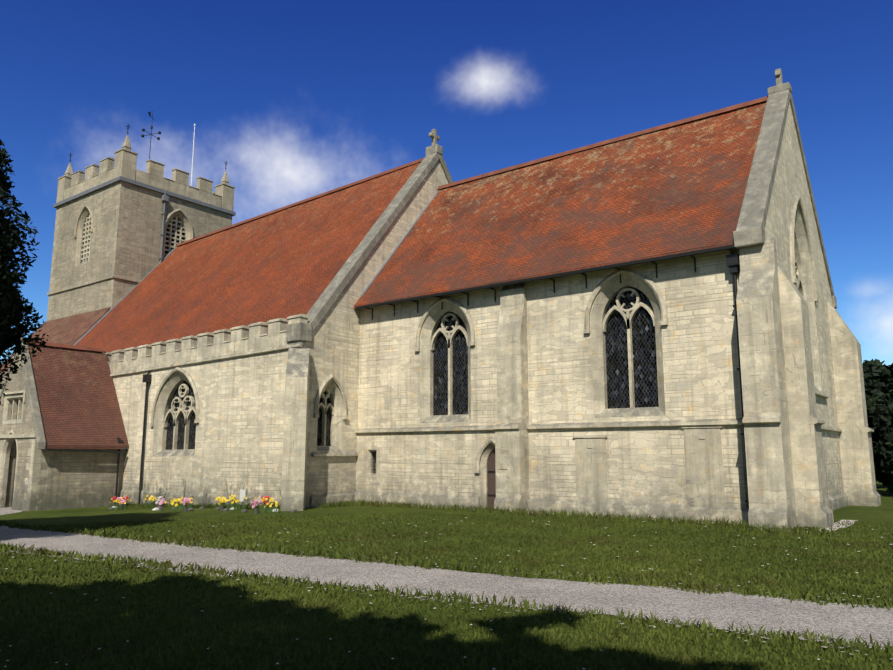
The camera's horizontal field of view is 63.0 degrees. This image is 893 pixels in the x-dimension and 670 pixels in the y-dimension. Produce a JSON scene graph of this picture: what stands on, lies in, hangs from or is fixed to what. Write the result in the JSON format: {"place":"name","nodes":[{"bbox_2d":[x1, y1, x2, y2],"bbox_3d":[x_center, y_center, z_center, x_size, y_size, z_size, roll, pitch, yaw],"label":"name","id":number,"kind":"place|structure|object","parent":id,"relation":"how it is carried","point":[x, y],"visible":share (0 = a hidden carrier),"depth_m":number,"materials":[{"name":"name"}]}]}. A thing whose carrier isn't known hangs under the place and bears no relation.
{"place":"outdoors","nodes":[
{"label":"outdoors","id":0,"kind":"place"},
{"bbox_2d":[0,353,48,510],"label":"porch front wall","id":1,"kind":"structure","parent":0,"point":[18,383],"depth_m":31.02,"materials":[{"name":"beige stone"}]},
{"bbox_2d":[0,307,109,372],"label":"aisle roof","id":2,"kind":"structure","parent":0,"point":[71,330],"depth_m":44.93,"materials":[{"name":"tile"}]},
{"bbox_2d":[11,449,124,509],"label":"porch side walls","id":3,"kind":"structure","parent":0,"point":[81,479],"depth_m":31.60,"materials":[{"name":"beige stone"}]},
{"bbox_2d":[165,217,183,255],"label":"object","id":4,"kind":"object","parent":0,"point":[177,241],"depth_m":48.26,"materials":[{"name":"black"}]},
{"bbox_2d":[53,176,439,448],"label":"lead flashing","id":5,"kind":"object","parent":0,"point":[165,196],"visible":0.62,"depth_m":46.85,"materials":[{"name":"grey metal"}]},
{"bbox_2d":[278,160,447,507],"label":"nave gable wall","id":6,"kind":"structure","parent":0,"point":[333,345],"depth_m":28.67,"materials":[{"name":"beige stone"}]},
{"bbox_2d":[0,68,836,448],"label":"church copings","id":7,"kind":"object","parent":6,"relation":"on","point":[750,232],"visible":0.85,"depth_m":27.20,"materials":[{"name":"beige stone"}]},
{"bbox_2d":[0,480,892,669],"bbox_3d":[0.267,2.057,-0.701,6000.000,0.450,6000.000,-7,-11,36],"label":"lawn","id":8,"kind":"structure","parent":0,"point":[882,513],"depth_m":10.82,"materials":[{"name":"green plant"}]},
{"bbox_2d":[28,345,128,448],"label":"porch roof","id":9,"kind":"structure","parent":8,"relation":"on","point":[79,406],"depth_m":32.65,"materials":[{"name":"red tile"}]},
{"bbox_2d":[47,181,231,320],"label":"tower walls","id":10,"kind":"structure","parent":8,"relation":"on","point":[141,251],"depth_m":46.47,"materials":[{"name":"beige stone"}]},
{"bbox_2d":[81,213,185,262],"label":"belfry louvres","id":11,"kind":"object","parent":10,"relation":"in","point":[86,241],"visible":0.25,"depth_m":47.82,"materials":[{"name":"grey stone"}]},
{"bbox_2d":[47,135,234,320],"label":"tower stone dressings","id":12,"kind":"structure","parent":10,"relation":"attached to","point":[70,183],"depth_m":47.64,"materials":[{"name":"beige stone"}]},
{"bbox_2d":[191,124,195,185],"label":"flagpole","id":13,"kind":"object","parent":12,"relation":"on","point":[193,153],"visible":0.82,"depth_m":51.23,"materials":[{"name":"white metal"}]},
{"bbox_2d":[117,497,261,507],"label":"pink flowers","id":14,"kind":"object","parent":8,"relation":"on","point":[187,500],"visible":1,"depth_m":26.23,"materials":[{"name":"pink plant"}]},
{"bbox_2d":[112,496,269,504],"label":"red flowers","id":15,"kind":"object","parent":8,"relation":"on","point":[266,502],"visible":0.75,"depth_m":25.65,"materials":[{"name":"red plant"}]},
{"bbox_2d":[108,481,280,512],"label":"flowers","id":16,"kind":"object","parent":8,"relation":"on","point":[236,505],"visible":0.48,"depth_m":26.87,"materials":[{"name":"green"}]},
{"bbox_2d":[111,495,280,507],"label":"yellow flowers","id":17,"kind":"object","parent":8,"relation":"on","point":[236,500],"visible":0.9,"depth_m":26.77,"materials":[{"name":"yellow plant"}]},
{"bbox_2d":[113,351,282,497],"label":"aisle wall","id":18,"kind":"structure","parent":8,"relation":"on","point":[237,437],"depth_m":29.23,"materials":[{"name":"stone"}]},
{"bbox_2d":[108,479,296,513],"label":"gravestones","id":19,"kind":"object","parent":8,"relation":"on","point":[186,509],"depth_m":27.67,"materials":[{"name":"grey stone"}]},
{"bbox_2d":[76,162,420,351],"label":"nave roof","id":20,"kind":"structure","parent":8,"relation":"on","point":[286,263],"depth_m":36.56,"materials":[{"name":"red tile"}]},
{"bbox_2d":[31,96,767,351],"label":"ridge tiles","id":21,"kind":"object","parent":20,"relation":"on","point":[669,125],"visible":0.44,"depth_m":32.82,"materials":[{"name":"red tile"}]},
{"bbox_2d":[45,111,748,510],"bbox_3d":[-8.735,-5.175,35.843,44.648,26.700,15.868,-7,-11,36],"label":"church ironwork","id":22,"kind":"object","parent":8,"relation":"on","point":[733,261],"visible":0.77,"depth_m":24.41,"materials":[{"name":"black metal"}]},
{"bbox_2d":[0,194,880,528],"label":"stone dressings","id":23,"kind":"structure","parent":8,"relation":"on","point":[782,424],"depth_m":24.49,"materials":[{"name":"beige stone"}]},
{"bbox_2d":[0,521,891,668],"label":"lawn daisies","id":24,"kind":"object","parent":8,"relation":"on","point":[479,609],"visible":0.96,"depth_m":10.33,"materials":[{"name":"white plant"}]},
{"bbox_2d":[0,520,892,656],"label":"path edge","id":25,"kind":"object","parent":8,"relation":"on","point":[166,564],"visible":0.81,"depth_m":10.96,"materials":[{"name":"green plant"}]},
{"bbox_2d":[109,499,833,537],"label":"lawn grass tufts","id":26,"kind":"object","parent":8,"relation":"on","point":[743,526],"visible":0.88,"depth_m":22.26,"materials":[{"name":"green plant"}]},
{"bbox_2d":[354,102,766,308],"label":"chancel roof","id":27,"kind":"structure","parent":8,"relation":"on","point":[674,190],"depth_m":26.57,"materials":[{"name":"red tile"}]},
{"bbox_2d":[324,506,857,532],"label":"gravel chippings","id":28,"kind":"object","parent":8,"relation":"on","point":[840,522],"visible":0.08,"depth_m":19.87,"materials":[{"name":"grey gravel"}]},
{"bbox_2d":[862,359,892,390],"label":"tree","id":29,"kind":"object","parent":8,"relation":"on","point":[876,372],"visible":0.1,"depth_m":50.41,"materials":[{"name":"green plant"}]},
{"bbox_2d":[865,384,892,400],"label":"bush","id":30,"kind":"object","parent":8,"relation":"on","point":[872,392],"visible":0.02,"depth_m":40.20,"materials":[{"name":"green plant"}]},
{"bbox_2d":[865,394,892,495],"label":"bush","id":31,"kind":"object","parent":8,"relation":"on","point":[880,417],"depth_m":32.39,"materials":[{"name":"green plant"}]},
{"bbox_3d":[-12.491,0.574,15.472,4.306,8.015,3.701,-7,-11,36],"label":"yew tree trunk","id":32,"kind":"object","parent":8,"relation":"on","visible":0},
{"bbox_2d":[0,139,48,404],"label":"yew tree","id":33,"kind":"object","parent":32,"relation":"attached to","point":[13,309],"visible":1,"depth_m":16.50,"materials":[{"name":"green plant"}]},
{"bbox_2d":[0,506,892,659],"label":"gravel path","id":34,"kind":"structure","parent":0,"point":[720,610],"depth_m":10.31,"materials":[{"name":"grey gravel"}]},
{"bbox_2d":[0,0,892,365],"label":"sky","id":35,"kind":"structure","parent":0,"point":[300,100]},
{"bbox_2d":[356,250,746,507],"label":"chancel wall","id":36,"kind":"structure","parent":0,"point":[700,371],"depth_m":23.77,"materials":[{"name":"beige stone"}]},
{"bbox_2d":[164,260,803,449],"bbox_3d":[-0.535,0.260,26.882,26.206,7.901,4.937,-3,-10,15],"label":"window tracery","id":37,"kind":"object","parent":36,"relation":"in","point":[628,316],"visible":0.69,"depth_m":27.08,"materials":[{"name":"beige stone"}]},
{"bbox_2d":[11,287,658,449],"bbox_3d":[-3.775,0.236,27.899,32.913,8.749,5.112,-3,-10,15],"label":"leaded window glass","id":38,"kind":"object","parent":37,"relation":"in","point":[644,364],"visible":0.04,"depth_m":23.38,"materials":[{"name":"black glass"}]},
{"bbox_2d":[487,449,495,508],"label":"church doors","id":39,"kind":"structure","parent":36,"relation":"in","point":[491,482],"depth_m":25.16,"materials":[{"name":"brown wood"}]},
{"bbox_2d":[498,428,724,507],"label":"blocked openings","id":40,"kind":"object","parent":36,"relation":"attached to","point":[704,468],"visible":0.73,"depth_m":20.89,"materials":[{"name":"beige stone"}]},
{"bbox_2d":[730,101,843,506],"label":"gable end wall","id":41,"kind":"structure","parent":0,"point":[790,182],"depth_m":25.64,"materials":[{"name":"beige stone"}]}
]}

